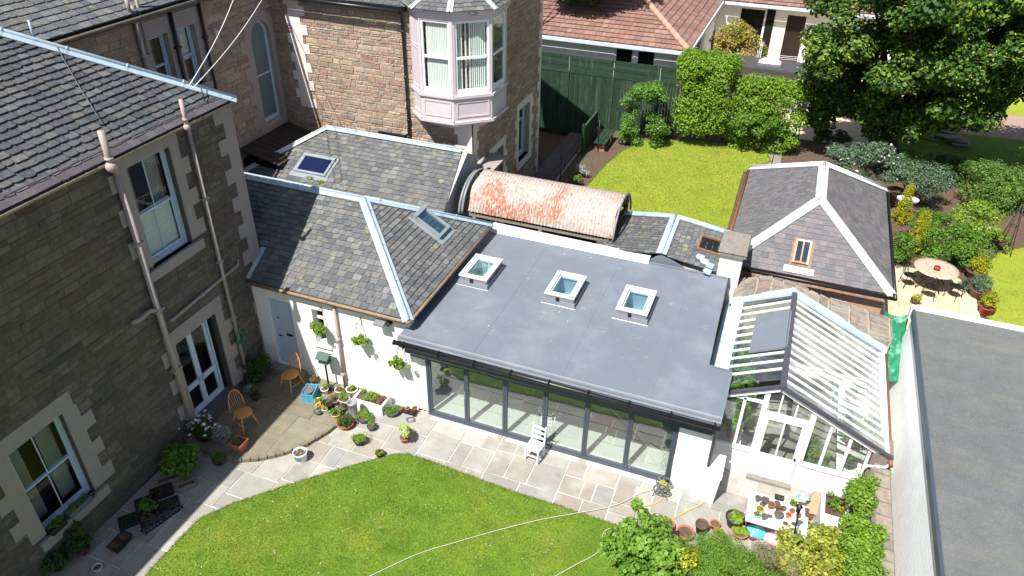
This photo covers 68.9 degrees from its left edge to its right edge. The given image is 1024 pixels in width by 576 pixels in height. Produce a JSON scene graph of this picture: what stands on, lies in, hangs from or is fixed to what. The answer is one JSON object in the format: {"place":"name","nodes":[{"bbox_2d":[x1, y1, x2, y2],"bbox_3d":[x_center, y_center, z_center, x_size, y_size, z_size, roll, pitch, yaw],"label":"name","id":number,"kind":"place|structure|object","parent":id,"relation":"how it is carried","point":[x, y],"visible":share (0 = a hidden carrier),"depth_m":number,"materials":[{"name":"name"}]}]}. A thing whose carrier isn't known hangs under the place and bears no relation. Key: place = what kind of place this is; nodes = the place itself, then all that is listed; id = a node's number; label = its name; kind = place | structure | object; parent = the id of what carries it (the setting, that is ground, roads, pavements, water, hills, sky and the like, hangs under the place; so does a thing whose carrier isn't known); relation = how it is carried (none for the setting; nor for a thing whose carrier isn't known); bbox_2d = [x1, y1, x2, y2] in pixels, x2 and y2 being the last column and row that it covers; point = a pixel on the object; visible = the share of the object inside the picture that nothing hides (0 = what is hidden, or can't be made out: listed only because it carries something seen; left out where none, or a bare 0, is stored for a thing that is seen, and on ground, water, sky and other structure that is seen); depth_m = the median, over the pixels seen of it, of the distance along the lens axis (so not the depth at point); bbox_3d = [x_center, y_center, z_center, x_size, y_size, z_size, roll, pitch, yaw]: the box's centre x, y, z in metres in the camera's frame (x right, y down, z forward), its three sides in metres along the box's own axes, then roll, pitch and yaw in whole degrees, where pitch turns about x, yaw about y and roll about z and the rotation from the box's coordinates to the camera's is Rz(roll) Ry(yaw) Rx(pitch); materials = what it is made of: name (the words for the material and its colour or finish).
{"place":"outdoors","nodes":[
{"label":"outdoors","id":0,"kind":"place"},
{"bbox_2d":[186,364,359,462],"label":"raised patio","id":1,"kind":"structure","parent":0,"point":[288,423],"depth_m":21.29,"materials":[{"name":"beige stone"}]},
{"bbox_2d":[178,409,219,441],"bbox_3d":[-8.509,3.874,20.501,1.026,0.781,0.910,13,35,17],"label":"plant pot","id":2,"kind":"object","parent":1,"relation":"on","point":[203,434],"visible":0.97,"depth_m":20.43,"materials":[{"name":"plant"}]},
{"bbox_2d":[210,422,231,444],"bbox_3d":[-7.976,3.992,20.523,0.566,0.573,0.546,13,35,17],"label":"plant pot","id":3,"kind":"object","parent":1,"relation":"on","point":[221,435],"visible":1,"depth_m":20.45,"materials":[{"name":"plant"}]},
{"bbox_2d":[228,389,259,435],"bbox_3d":[-7.521,3.422,20.820,0.617,1.205,0.540,25,40,31],"label":"windsor chair","id":4,"kind":"object","parent":1,"relation":"on","point":[242,412],"visible":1,"depth_m":20.82,"materials":[{"name":"orange wood"}]},
{"bbox_2d":[240,353,271,382],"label":"plant","id":5,"kind":"object","parent":1,"relation":"on","point":[257,370],"visible":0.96,"depth_m":22.35,"materials":[{"name":"plant"}]},
{"bbox_2d":[279,351,304,396],"bbox_3d":[-6.594,2.519,22.202,0.540,1.205,0.617,20,38,27],"label":"windsor chair","id":6,"kind":"object","parent":1,"relation":"on","point":[290,374],"visible":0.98,"depth_m":22.22,"materials":[{"name":"orange wood"}]},
{"bbox_2d":[145,452,650,575],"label":"lawn","id":7,"kind":"structure","parent":0,"point":[446,515],"depth_m":18.30,"materials":[{"name":"green plant"}]},
{"bbox_2d":[51,402,804,575],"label":"patio mortar","id":8,"kind":"object","parent":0,"point":[372,458],"depth_m":19.68,"materials":[{"name":"grey concrete"}]},
{"bbox_2d":[244,172,493,410],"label":"white cottage","id":9,"kind":"structure","parent":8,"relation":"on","point":[346,261],"depth_m":21.85,"materials":[{"name":"stone"}]},
{"bbox_2d":[268,298,300,365],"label":"door","id":10,"kind":"structure","parent":9,"relation":"in","point":[281,313],"depth_m":22.57,"materials":[{"name":"paint"}]},
{"bbox_2d":[50,403,852,575],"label":"patio flagstones","id":11,"kind":"object","parent":8,"relation":"on","point":[735,488],"visible":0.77,"depth_m":19.67,"materials":[{"name":"grey stone"}]},
{"bbox_2d":[37,540,70,575],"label":"plant pot","id":12,"kind":"object","parent":11,"relation":"on","point":[58,562],"visible":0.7,"depth_m":17.05,"materials":[{"name":"plant"}]},
{"bbox_2d":[62,520,93,555],"bbox_3d":[-10.172,5.895,17.490,0.520,0.960,0.543,13,35,17],"label":"plant pot","id":13,"kind":"object","parent":11,"relation":"on","point":[77,544],"visible":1,"depth_m":17.38,"materials":[{"name":"plant"}]},
{"bbox_2d":[117,510,142,530],"bbox_3d":[-9.431,5.717,18.456,0.540,0.167,0.380,-18,38,-26],"label":"seedling tray","id":14,"kind":"object","parent":11,"relation":"on","point":[127,521],"visible":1,"depth_m":18.43,"materials":[{"name":"plastic"}]},
{"bbox_2d":[149,482,173,499],"bbox_3d":[-9.020,5.229,19.211,0.546,0.156,0.380,-18,38,-26],"label":"seedling tray","id":15,"kind":"object","parent":11,"relation":"on","point":[164,490],"visible":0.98,"depth_m":19.21,"materials":[{"name":"black plastic"}]},
{"bbox_2d":[140,501,183,534],"bbox_3d":[-8.691,5.712,18.551,0.220,0.090,1.103,22,39,29],"label":"pot tray","id":16,"kind":"object","parent":11,"relation":"on","point":[168,514],"visible":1,"depth_m":18.53,"materials":[{"name":"plastic"}]},
{"bbox_2d":[157,442,200,480],"bbox_3d":[-8.715,4.515,19.575,1.118,0.991,1.098,13,35,17],"label":"plant pot","id":17,"kind":"object","parent":11,"relation":"on","point":[179,460],"visible":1,"depth_m":19.38,"materials":[{"name":"plant"}]},
{"bbox_2d":[353,386,391,415],"bbox_3d":[-4.119,3.286,21.971,1.000,0.470,0.579,13,35,17],"label":"white trough","id":18,"kind":"object","parent":11,"relation":"on","point":[374,402],"visible":1,"depth_m":21.83,"materials":[{"name":"ceramic"}]},
{"bbox_2d":[524,422,546,464],"bbox_3d":[0.639,4.207,20.200,0.420,1.003,0.478,18,37,24],"label":"white chair","id":19,"kind":"object","parent":11,"relation":"on","point":[534,445],"visible":1,"depth_m":20.20,"materials":[{"name":"paint"}]},
{"bbox_2d":[630,497,650,523],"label":"bramble shoot","id":20,"kind":"object","parent":11,"relation":"on","point":[643,513],"visible":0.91,"depth_m":17.43,"materials":[{"name":"green plant"}]},
{"bbox_2d":[597,513,690,575],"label":"bramble bush","id":21,"kind":"object","parent":11,"relation":"on","point":[648,541],"visible":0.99,"depth_m":16.47,"materials":[{"name":"green plant"}]},
{"bbox_2d":[617,553,692,575],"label":"bramble bush","id":22,"kind":"object","parent":11,"relation":"on","point":[676,571],"visible":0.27,"depth_m":16.52,"materials":[{"name":"green plant"}]},
{"bbox_2d":[670,545,706,575],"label":"garden shrub","id":23,"kind":"object","parent":11,"relation":"on","point":[685,563],"visible":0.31,"depth_m":16.32,"materials":[{"name":"yellow plant"}]},
{"bbox_2d":[689,453,725,503],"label":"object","id":24,"kind":"object","parent":11,"relation":"on","point":[705,480],"visible":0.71,"depth_m":18.87,"materials":[{"name":"white paint"}]},
{"bbox_2d":[683,530,765,575],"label":"dense shrub","id":25,"kind":"object","parent":11,"relation":"on","point":[725,560],"visible":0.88,"depth_m":16.38,"materials":[{"name":"green plant"}]},
{"bbox_2d":[725,509,744,528],"bbox_3d":[5.534,5.755,18.558,0.480,0.390,0.472,13,35,17],"label":"plant pot","id":26,"kind":"object","parent":11,"relation":"on","point":[734,517],"visible":0.99,"depth_m":18.46,"materials":[{"name":"plant"}]},
{"bbox_2d":[742,512,787,545],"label":"compost bags","id":27,"kind":"object","parent":11,"relation":"on","point":[758,532],"visible":0.43,"depth_m":18.21,"materials":[{"name":"plastic"}]},
{"bbox_2d":[745,491,808,537],"bbox_3d":[6.415,5.763,18.271,1.400,0.742,0.980,13,35,17],"label":"potting table","id":28,"kind":"object","parent":11,"relation":"on","point":[774,523],"visible":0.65,"depth_m":17.95,"materials":[{"name":"white paint"}]},
{"bbox_2d":[748,540,805,575],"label":"herb patch","id":29,"kind":"object","parent":11,"relation":"on","point":[762,552],"visible":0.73,"depth_m":16.70,"materials":[{"name":"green plant"}]},
{"bbox_2d":[775,522,849,575],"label":"spotted laurel","id":30,"kind":"object","parent":11,"relation":"on","point":[823,540],"visible":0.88,"depth_m":16.55,"materials":[{"name":"yellow plant"}]},
{"bbox_2d":[811,488,848,555],"bbox_3d":[7.737,5.685,18.089,0.640,1.085,1.470,13,35,17],"label":"raised planter","id":31,"kind":"object","parent":11,"relation":"on","point":[830,509],"visible":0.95,"depth_m":18.05,"materials":[{"name":"white wood"}]},
{"bbox_2d":[835,471,892,575],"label":"ivy hedge","id":32,"kind":"object","parent":11,"relation":"on","point":[862,539],"visible":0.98,"depth_m":16.36,"materials":[{"name":"green plant"}]},
{"bbox_2d":[855,435,895,575],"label":"boundary wall","id":33,"kind":"structure","parent":11,"relation":"on","point":[883,513],"depth_m":17.36,"materials":[{"name":"stone"}]},
{"bbox_2d":[488,132,581,227],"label":"passage paving","id":34,"kind":"structure","parent":0,"point":[553,160],"depth_m":36.55,"materials":[{"name":"stone"}]},
{"bbox_2d":[585,139,771,228],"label":"back lawn","id":35,"kind":"structure","parent":0,"point":[693,201],"depth_m":33.61,"materials":[{"name":"green plant"}]},
{"bbox_2d":[668,45,745,137],"bbox_3d":[9.272,-9.397,35.964,3.337,4.022,2.658,13,35,17],"label":"garden hedge","id":36,"kind":"object","parent":35,"relation":"on","point":[699,107],"visible":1,"depth_m":35.13,"materials":[{"name":"green plant"}]},
{"bbox_2d":[724,106,789,150],"bbox_3d":[11.642,-7.510,35.695,3.036,2.177,2.040,13,35,17],"label":"round shrub","id":37,"kind":"object","parent":35,"relation":"on","point":[748,120],"visible":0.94,"depth_m":35.12,"materials":[{"name":"green plant"}]},
{"bbox_2d":[538,131,836,393],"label":"ground","id":38,"kind":"structure","parent":0,"point":[548,144],"depth_m":38.82,"materials":[{"name":"soil"}]},
{"bbox_2d":[0,27,266,575],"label":"stone house","id":39,"kind":"structure","parent":38,"relation":"on","point":[129,248],"depth_m":17.32,"materials":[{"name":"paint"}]},
{"bbox_2d":[7,417,90,530],"bbox_3d":[-10.573,4.123,16.830,0.380,2.570,1.380,13,35,17],"label":"window","id":40,"kind":"structure","parent":39,"relation":"in","point":[44,439],"depth_m":17.09,"materials":[{"name":"paint"}]},
{"bbox_2d":[45,514,67,535],"bbox_3d":[-10.390,5.388,17.007,0.266,0.271,0.429,13,35,17],"label":"window box","id":41,"kind":"object","parent":39,"relation":"on","point":[57,525],"visible":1,"depth_m":16.97,"materials":[{"name":"green plant"}]},
{"bbox_2d":[64,493,92,519],"bbox_3d":[-10.167,5.082,17.475,0.252,0.272,0.623,13,35,17],"label":"window box","id":42,"kind":"object","parent":39,"relation":"on","point":[78,506],"visible":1,"depth_m":17.43,"materials":[{"name":"green plant"}]},
{"bbox_2d":[126,149,187,263],"bbox_3d":[-8.762,-1.994,18.114,0.330,2.650,1.350,13,35,17],"label":"window","id":43,"kind":"structure","parent":39,"relation":"in","point":[158,222],"depth_m":18.42,"materials":[{"name":"paint"}]},
{"bbox_2d":[185,335,206,412],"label":"french door","id":44,"kind":"structure","parent":39,"relation":"in","point":[197,381],"depth_m":20.80,"materials":[{"name":"paint"}]},
{"bbox_2d":[189,323,221,401],"bbox_3d":[-8.628,2.069,21.020,0.099,2.570,0.620,13,35,17],"label":"french door","id":45,"kind":"structure","parent":39,"relation":"in","point":[212,368],"depth_m":21.17,"materials":[{"name":"paint"}]},
{"bbox_2d":[0,0,542,229],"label":"stone villa","id":46,"kind":"object","parent":38,"relation":"on","point":[465,75],"visible":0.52,"depth_m":26.70,"materials":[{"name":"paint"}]},
{"bbox_2d":[178,25,200,82],"bbox_3d":[-10.662,-7.602,24.388,0.140,1.900,0.740,13,35,17],"label":"window","id":47,"kind":"structure","parent":46,"relation":"in","point":[192,55],"depth_m":24.46,"materials":[{"name":"paint"}]},
{"bbox_2d":[251,21,279,121],"bbox_3d":[-9.339,-8.100,27.938,0.070,3.740,1.120,13,35,17],"label":"arched window","id":48,"kind":"structure","parent":46,"relation":"in","point":[259,41],"depth_m":28.07,"materials":[{"name":"glass"}]},
{"bbox_2d":[407,1,510,128],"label":"bay window","id":49,"kind":"structure","parent":46,"relation":"in","point":[455,107],"depth_m":25.89,"materials":[{"name":"paint"}]},
{"bbox_2d":[243,125,485,219],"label":"slate annexe","id":50,"kind":"structure","parent":38,"relation":"on","point":[429,175],"depth_m":26.77,"materials":[{"name":"grey stone"}]},
{"bbox_2d":[392,222,742,489],"bbox_3d":[2.027,1.656,22.066,8.701,3.285,6.730,13,35,17],"label":"flat roofed extension","id":51,"kind":"object","parent":38,"relation":"on","point":[597,353],"visible":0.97,"depth_m":20.84,"materials":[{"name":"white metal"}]},
{"bbox_2d":[428,361,466,422],"bbox_3d":[-1.818,2.886,21.057,1.163,2.050,0.120,13,35,17],"label":"folding door","id":52,"kind":"structure","parent":51,"relation":"in","point":[429,362],"depth_m":21.33,"materials":[{"name":"grey metal"}]},
{"bbox_2d":[466,371,504,432],"bbox_3d":[-0.736,3.121,20.729,1.163,2.050,0.090,13,35,17],"label":"folding door","id":53,"kind":"structure","parent":51,"relation":"in","point":[469,421],"depth_m":20.98,"materials":[{"name":"grey metal"}]},
{"bbox_2d":[504,381,545,442],"bbox_3d":[0.341,3.364,20.389,1.163,2.050,0.090,13,35,17],"label":"folding door","id":54,"kind":"structure","parent":51,"relation":"in","point":[506,383],"depth_m":20.59,"materials":[{"name":"grey metal"}]},
{"bbox_2d":[543,392,587,455],"bbox_3d":[1.418,3.606,20.050,1.163,2.050,0.090,13,35,17],"label":"folding door","id":55,"kind":"structure","parent":51,"relation":"in","point":[580,453],"depth_m":20.24,"materials":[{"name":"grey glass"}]},
{"bbox_2d":[583,403,631,467],"bbox_3d":[2.495,3.849,19.710,1.163,2.050,0.090,13,35,17],"label":"folding door","id":56,"kind":"structure","parent":51,"relation":"in","point":[585,454],"depth_m":19.98,"materials":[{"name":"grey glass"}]},
{"bbox_2d":[624,415,675,479],"bbox_3d":[3.571,4.092,19.371,1.163,2.050,0.090,13,35,17],"label":"folding door","id":57,"kind":"structure","parent":51,"relation":"in","point":[627,466],"depth_m":19.66,"materials":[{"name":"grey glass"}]},
{"bbox_2d":[711,287,892,502],"bbox_3d":[7.889,2.618,20.674,4.655,3.380,5.150,13,35,17],"label":"greenhouse","id":58,"kind":"object","parent":38,"relation":"on","point":[785,422],"visible":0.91,"depth_m":19.87,"materials":[{"name":"white glass"}]},
{"bbox_2d":[750,416,806,483],"bbox_3d":[6.844,4.203,19.265,1.020,2.110,0.125,13,35,17],"label":"door","id":59,"kind":"structure","parent":58,"relation":"in","point":[774,467],"depth_m":19.51,"materials":[{"name":"white paint"}]},
{"bbox_2d":[717,356,867,475],"bbox_3d":[8.055,3.662,21.427,3.800,0.810,4.275,13,35,17],"label":"greenhouse staging","id":60,"kind":"object","parent":58,"relation":"on","point":[859,455],"visible":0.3,"depth_m":21.31,"materials":[{"name":"white wood"}]},
{"bbox_2d":[721,398,752,438],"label":"potted plant","id":61,"kind":"object","parent":60,"relation":"on","point":[730,419],"visible":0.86,"depth_m":19.59,"materials":[{"name":"plant"}]},
{"bbox_2d":[731,363,755,395],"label":"potted plant","id":62,"kind":"object","parent":60,"relation":"on","point":[746,380],"visible":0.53,"depth_m":20.84,"materials":[{"name":"plant"}]},
{"bbox_2d":[733,345,759,374],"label":"potted plant","id":63,"kind":"object","parent":60,"relation":"on","point":[743,360],"visible":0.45,"depth_m":21.73,"materials":[{"name":"plant"}]},
{"bbox_2d":[839,409,872,448],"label":"potted plant","id":64,"kind":"object","parent":60,"relation":"on","point":[861,426],"visible":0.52,"depth_m":19.47,"materials":[{"name":"plant"}]},
{"bbox_2d":[803,433,830,467],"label":"potted plant","id":65,"kind":"object","parent":58,"relation":"on","point":[815,446],"visible":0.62,"depth_m":19.27,"materials":[{"name":"plant"}]},
{"bbox_2d":[730,276,892,393],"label":"old stone wall","id":66,"kind":"structure","parent":38,"relation":"on","point":[876,326],"depth_m":22.17,"materials":[{"name":"stone"}]},
{"bbox_2d":[557,14,1023,318],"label":"garden terrace","id":67,"kind":"structure","parent":0,"point":[593,159],"depth_m":33.05,"materials":[{"name":"soil"}]},
{"bbox_2d":[458,168,631,243],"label":"barrel roofed store","id":68,"kind":"structure","parent":67,"relation":"on","point":[578,212],"depth_m":24.97,"materials":[{"name":"metal"}]},
{"bbox_2d":[580,108,598,154],"bbox_3d":[3.770,-7.402,36.370,0.130,2.000,2.400,13,35,17],"label":"board screen","id":69,"kind":"object","parent":67,"relation":"on","point":[589,131],"visible":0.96,"depth_m":36.10,"materials":[{"name":"green paint"}]},
{"bbox_2d":[539,52,679,138],"bbox_3d":[4.394,-9.590,37.858,7.900,4.015,0.130,13,35,17],"label":"garden fence","id":70,"kind":"object","parent":67,"relation":"on","point":[574,93],"visible":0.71,"depth_m":37.70,"materials":[{"name":"green paint"}]},
{"bbox_2d":[616,80,671,148],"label":"garden arch","id":71,"kind":"structure","parent":67,"relation":"on","point":[652,93],"depth_m":35.81,"materials":[{"name":"green plant"}]},
{"bbox_2d":[596,210,733,274],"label":"slate outhouse","id":72,"kind":"structure","parent":67,"relation":"on","point":[677,240],"depth_m":24.07,"materials":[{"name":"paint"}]},
{"bbox_2d":[716,230,751,288],"bbox_3d":[6.759,-0.386,23.299,0.860,2.450,1.260,13,35,17],"label":"chimney stack","id":73,"kind":"object","parent":72,"relation":"on","point":[733,249],"visible":0.59,"depth_m":22.58,"materials":[{"name":"paint"}]},
{"bbox_2d":[717,71,816,154],"bbox_3d":[12.107,-8.300,35.893,4.336,3.820,2.082,13,35,17],"label":"garden hedge","id":74,"kind":"object","parent":67,"relation":"on","point":[779,91],"visible":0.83,"depth_m":35.05,"materials":[{"name":"green plant"}]},
{"bbox_2d":[542,0,1022,119],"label":"bungalow","id":75,"kind":"object","parent":67,"relation":"on","point":[662,33],"visible":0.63,"depth_m":39.59,"materials":[{"name":"ceramic"}]},
{"bbox_2d":[737,7,766,43],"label":"window","id":76,"kind":"structure","parent":75,"relation":"in","point":[755,17],"depth_m":46.92,"materials":[{"name":"glass"}]},
{"bbox_2d":[779,15,806,61],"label":"door","id":77,"kind":"structure","parent":75,"relation":"in","point":[795,24],"depth_m":46.66,"materials":[{"name":"wood"}]},
{"bbox_2d":[813,127,852,144],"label":"garden shrub","id":78,"kind":"object","parent":67,"relation":"on","point":[840,138],"visible":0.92,"depth_m":36.43,"materials":[{"name":"green plant"}]},
{"bbox_2d":[825,141,913,184],"bbox_3d":[14.341,-4.814,31.011,3.780,2.918,2.570,3,34,3],"label":"silver leaved shrub","id":79,"kind":"object","parent":67,"relation":"on","point":[876,160],"visible":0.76,"depth_m":30.20,"materials":[{"name":"grey plant"}]},
{"bbox_2d":[891,182,916,226],"bbox_3d":[15.778,-3.339,30.001,0.913,1.902,0.944,13,35,17],"label":"golden conifer","id":80,"kind":"object","parent":67,"relation":"on","point":[905,200],"visible":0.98,"depth_m":29.94,"materials":[{"name":"yellow plant"}]},
{"bbox_2d":[893,230,917,262],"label":"rose bush","id":81,"kind":"object","parent":67,"relation":"on","point":[901,242],"visible":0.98,"depth_m":27.19,"materials":[{"name":"green plant"}]},
{"bbox_2d":[793,0,1023,152],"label":"lime tree","id":82,"kind":"object","parent":67,"relation":"on","point":[940,62],"visible":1,"depth_m":30.75,"materials":[{"name":"green plant"}]},
{"bbox_2d":[907,211,931,258],"bbox_3d":[15.281,-2.049,27.920,1.003,1.967,0.917,-4,34,-7],"label":"golden conifer","id":83,"kind":"object","parent":67,"relation":"on","point":[922,227],"visible":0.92,"depth_m":27.66,"materials":[{"name":"yellow plant"}]},
{"bbox_2d":[897,159,957,205],"bbox_3d":[17.135,-4.282,31.154,2.512,1.940,1.990,13,35,17],"label":"garden shrub","id":84,"kind":"object","parent":67,"relation":"on","point":[939,184],"visible":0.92,"depth_m":30.77,"materials":[{"name":"green plant"}]},
{"bbox_2d":[886,147,971,184],"bbox_3d":[18.578,-5.426,33.535,3.727,1.478,1.380,13,35,17],"label":"garden hedge","id":85,"kind":"object","parent":67,"relation":"on","point":[949,164],"visible":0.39,"depth_m":33.18,"materials":[{"name":"green plant"}]},
{"bbox_2d":[906,207,952,227],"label":"garden shrub","id":86,"kind":"object","parent":67,"relation":"on","point":[940,218],"visible":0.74,"depth_m":28.98,"materials":[{"name":"green plant"}]},
{"bbox_2d":[915,222,998,268],"bbox_3d":[16.342,-1.579,27.422,2.704,1.550,2.098,13,35,17],"label":"garden shrub","id":87,"kind":"object","parent":67,"relation":"on","point":[968,245],"visible":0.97,"depth_m":27.17,"materials":[{"name":"green plant"}]},
{"bbox_2d":[948,198,1006,235],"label":"garden shrub","id":88,"kind":"object","parent":67,"relation":"on","point":[983,211],"visible":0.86,"depth_m":28.32,"materials":[{"name":"green plant"}]},
{"bbox_2d":[954,158,1023,215],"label":"garden hedge","id":89,"kind":"object","parent":67,"relation":"on","point":[1006,176],"visible":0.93,"depth_m":31.07,"materials":[{"name":"green plant"}]},
{"bbox_2d":[730,161,897,313],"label":"stone coach house","id":90,"kind":"structure","parent":0,"point":[824,228],"depth_m":23.55,"materials":[{"name":"grey stone"}]},
{"bbox_2d":[783,238,815,276],"bbox_3d":[8.913,-0.981,23.011,0.877,0.682,1.044,13,35,17],"label":"roof window","id":91,"kind":"structure","parent":90,"relation":"in","point":[802,251],"depth_m":22.98,"materials":[{"name":"wood"}]},
{"bbox_2d":[675,80,1022,150],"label":"bungalow courtyard","id":92,"kind":"structure","parent":0,"point":[849,126],"depth_m":38.65,"materials":[{"name":"stone"}]},
{"bbox_2d":[709,18,768,57],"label":"trellis bush","id":93,"kind":"object","parent":92,"relation":"on","point":[734,37],"visible":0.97,"depth_m":42.65,"materials":[{"name":"yellow plant"}]},
{"bbox_2d":[692,51,810,112],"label":"flat roofed shed","id":94,"kind":"structure","parent":92,"relation":"on","point":[773,67],"depth_m":40.37,"materials":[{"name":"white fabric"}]},
{"bbox_2d":[880,265,979,328],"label":"sandstone patio","id":95,"kind":"structure","parent":0,"point":[966,304],"depth_m":25.84,"materials":[{"name":"beige stone"}]},
{"bbox_2d":[914,257,958,294],"bbox_3d":[14.798,-0.378,26.250,1.440,0.764,1.432,13,35,17],"label":"mosaic table","id":96,"kind":"object","parent":95,"relation":"on","point":[946,271],"visible":0.99,"depth_m":26.01,"materials":[{"name":"beige metal"}]},
{"bbox_2d":[969,274,995,299],"bbox_3d":[16.185,-0.064,25.708,0.759,0.860,0.868,13,35,17],"label":"plant pot","id":97,"kind":"object","parent":95,"relation":"on","point":[977,290],"visible":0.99,"depth_m":25.67,"materials":[{"name":"plant"}]},
{"bbox_2d":[979,291,1001,315],"bbox_3d":[15.845,0.461,24.820,0.587,0.959,0.526,3,34,3],"label":"plant pot","id":98,"kind":"object","parent":95,"relation":"on","point":[987,307],"visible":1,"depth_m":24.78,"materials":[{"name":"plant"}]},
{"bbox_2d":[889,304,1023,575],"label":"flat roofed garage","id":99,"kind":"structure","parent":0,"point":[956,391],"depth_m":17.32,"materials":[{"name":"concrete"}]},
{"bbox_2d":[884,310,907,381],"bbox_3d":[11.118,1.689,21.807,0.700,0.903,2.300,13,35,17],"label":"tarpaulin","id":100,"kind":"object","parent":99,"relation":"attached to","point":[899,325],"visible":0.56,"depth_m":21.86,"materials":[{"name":"plastic"}]},
{"bbox_2d":[895,132,1023,202],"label":"side lawn","id":101,"kind":"structure","parent":0,"point":[985,142],"depth_m":36.71,"materials":[{"name":"green plant"}]},
{"bbox_2d":[909,128,973,146],"bbox_3d":[21.339,-7.947,38.139,3.774,0.340,2.715,13,35,17],"label":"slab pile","id":102,"kind":"object","parent":101,"relation":"on","point":[957,140],"visible":0.32,"depth_m":37.26,"materials":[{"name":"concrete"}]},
{"bbox_2d":[927,153,1009,180],"bbox_3d":[20.310,-5.344,33.352,3.491,1.374,1.844,13,35,17],"label":"garden shrub","id":103,"kind":"object","parent":101,"relation":"on","point":[937,157],"visible":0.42,"depth_m":33.11,"materials":[{"name":"green plant"}]},
{"bbox_2d":[955,114,1023,140],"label":"gravel path","id":104,"kind":"structure","parent":0,"point":[1012,127],"depth_m":38.92,"materials":[{"name":"gravel"}]},
{"bbox_2d":[984,248,1023,326],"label":"corner lawn","id":105,"kind":"structure","parent":0,"point":[1005,268],"depth_m":26.55,"materials":[{"name":"green plant"}]},
{"bbox_2d":[966,254,990,279],"bbox_3d":[16.719,-0.809,26.719,0.779,0.998,0.844,13,35,17],"label":"plant pot","id":106,"kind":"object","parent":105,"relation":"on","point":[981,270],"visible":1,"depth_m":26.57,"materials":[{"name":"plant"}]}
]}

